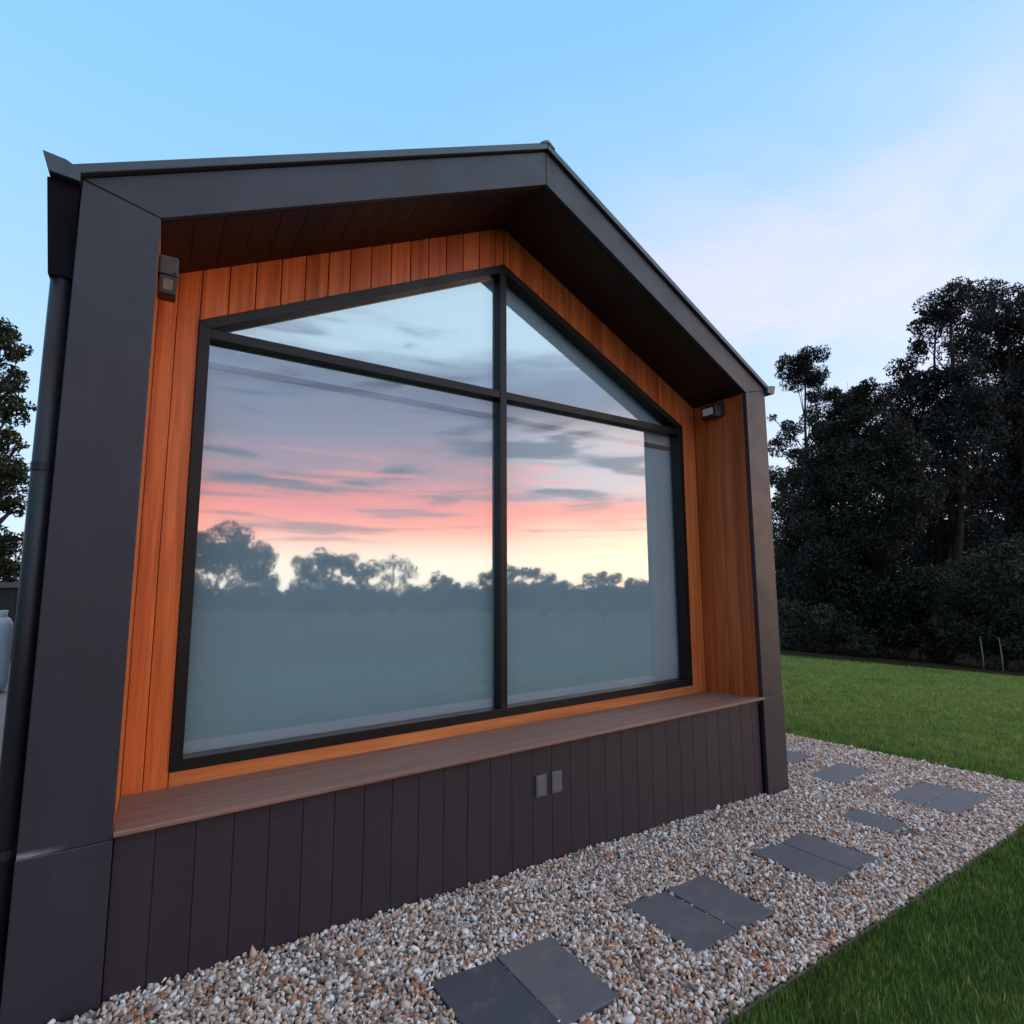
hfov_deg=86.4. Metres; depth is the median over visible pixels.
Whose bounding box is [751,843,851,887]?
paving slab
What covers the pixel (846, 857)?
paving slab
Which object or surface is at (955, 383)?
eucalyptus tree
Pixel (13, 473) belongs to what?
olive tree
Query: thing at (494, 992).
paving slab
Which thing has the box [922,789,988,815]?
paving slab
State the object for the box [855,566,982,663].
leafy shrub
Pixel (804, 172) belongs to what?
sky
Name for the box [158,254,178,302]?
wall lamp
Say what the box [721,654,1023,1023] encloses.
grass
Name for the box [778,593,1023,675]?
forest floor
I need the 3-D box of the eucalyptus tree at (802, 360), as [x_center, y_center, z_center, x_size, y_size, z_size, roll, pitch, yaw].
[15.490,-0.935,29.257,3.688,15.997,2.982,-3,-7,23]
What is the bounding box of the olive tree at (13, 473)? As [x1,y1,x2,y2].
[0,317,36,581]
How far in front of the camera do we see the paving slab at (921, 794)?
4.14 m
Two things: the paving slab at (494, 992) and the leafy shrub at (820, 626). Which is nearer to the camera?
the paving slab at (494, 992)
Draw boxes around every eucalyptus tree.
[767,344,831,637]
[873,276,1023,656]
[947,277,1023,660]
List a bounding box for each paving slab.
[431,960,559,1023]
[498,937,618,1023]
[624,892,737,954]
[667,875,773,930]
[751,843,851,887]
[782,832,876,870]
[787,750,812,763]
[809,763,869,784]
[840,809,917,837]
[887,782,953,806]
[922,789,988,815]
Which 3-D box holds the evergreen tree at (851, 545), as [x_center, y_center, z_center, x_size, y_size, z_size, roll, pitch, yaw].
[13.434,0.010,23.109,6.172,11.925,7.785,4,-8,-33]
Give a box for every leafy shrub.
[777,598,878,657]
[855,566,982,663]
[927,531,1023,671]
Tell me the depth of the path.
6.17 m
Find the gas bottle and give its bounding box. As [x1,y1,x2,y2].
[0,610,12,691]
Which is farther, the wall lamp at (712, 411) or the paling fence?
the paling fence
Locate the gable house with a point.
(398, 530)
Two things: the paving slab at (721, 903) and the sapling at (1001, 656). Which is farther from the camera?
the sapling at (1001, 656)
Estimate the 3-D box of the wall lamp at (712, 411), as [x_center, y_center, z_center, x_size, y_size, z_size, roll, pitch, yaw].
[1.695,-0.860,4.643,0.098,0.130,0.200,4,-8,-33]
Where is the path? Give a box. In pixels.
[0,661,10,759]
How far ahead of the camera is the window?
3.40 m
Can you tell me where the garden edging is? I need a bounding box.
[721,830,1018,1023]
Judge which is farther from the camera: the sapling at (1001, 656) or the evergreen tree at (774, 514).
the evergreen tree at (774, 514)
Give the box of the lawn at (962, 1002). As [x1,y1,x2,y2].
[0,580,1023,1023]
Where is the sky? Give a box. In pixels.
[0,0,1023,577]
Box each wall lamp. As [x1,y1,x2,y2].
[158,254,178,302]
[701,401,724,420]
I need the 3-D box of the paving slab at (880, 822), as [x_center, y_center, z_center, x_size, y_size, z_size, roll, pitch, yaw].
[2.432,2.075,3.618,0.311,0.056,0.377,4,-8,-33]
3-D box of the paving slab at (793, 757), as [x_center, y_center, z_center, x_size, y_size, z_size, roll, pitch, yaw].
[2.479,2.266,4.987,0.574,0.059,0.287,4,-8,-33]
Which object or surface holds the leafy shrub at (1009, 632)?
on the forest floor
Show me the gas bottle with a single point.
(6, 629)
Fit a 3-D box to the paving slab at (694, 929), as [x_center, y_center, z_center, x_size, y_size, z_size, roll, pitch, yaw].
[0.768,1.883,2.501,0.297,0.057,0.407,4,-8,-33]
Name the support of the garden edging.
on the lawn at (962, 1002)
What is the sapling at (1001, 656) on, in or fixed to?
on the forest floor
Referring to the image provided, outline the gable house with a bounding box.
[0,140,788,1023]
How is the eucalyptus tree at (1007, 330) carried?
on the forest floor
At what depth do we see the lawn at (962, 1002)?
2.21 m
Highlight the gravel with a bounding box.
[47,733,1023,1023]
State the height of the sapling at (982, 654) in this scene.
1.102 m
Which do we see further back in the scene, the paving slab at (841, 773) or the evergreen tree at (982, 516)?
the evergreen tree at (982, 516)
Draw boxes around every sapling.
[979,636,984,668]
[999,638,1003,670]
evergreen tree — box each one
[771,459,848,639]
[772,377,960,652]
[838,473,1014,649]
[938,499,1023,654]
[966,501,1016,645]
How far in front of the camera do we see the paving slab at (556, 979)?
2.08 m
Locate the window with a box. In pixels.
[169,265,692,772]
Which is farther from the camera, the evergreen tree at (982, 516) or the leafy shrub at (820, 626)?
the evergreen tree at (982, 516)
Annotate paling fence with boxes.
[0,582,18,660]

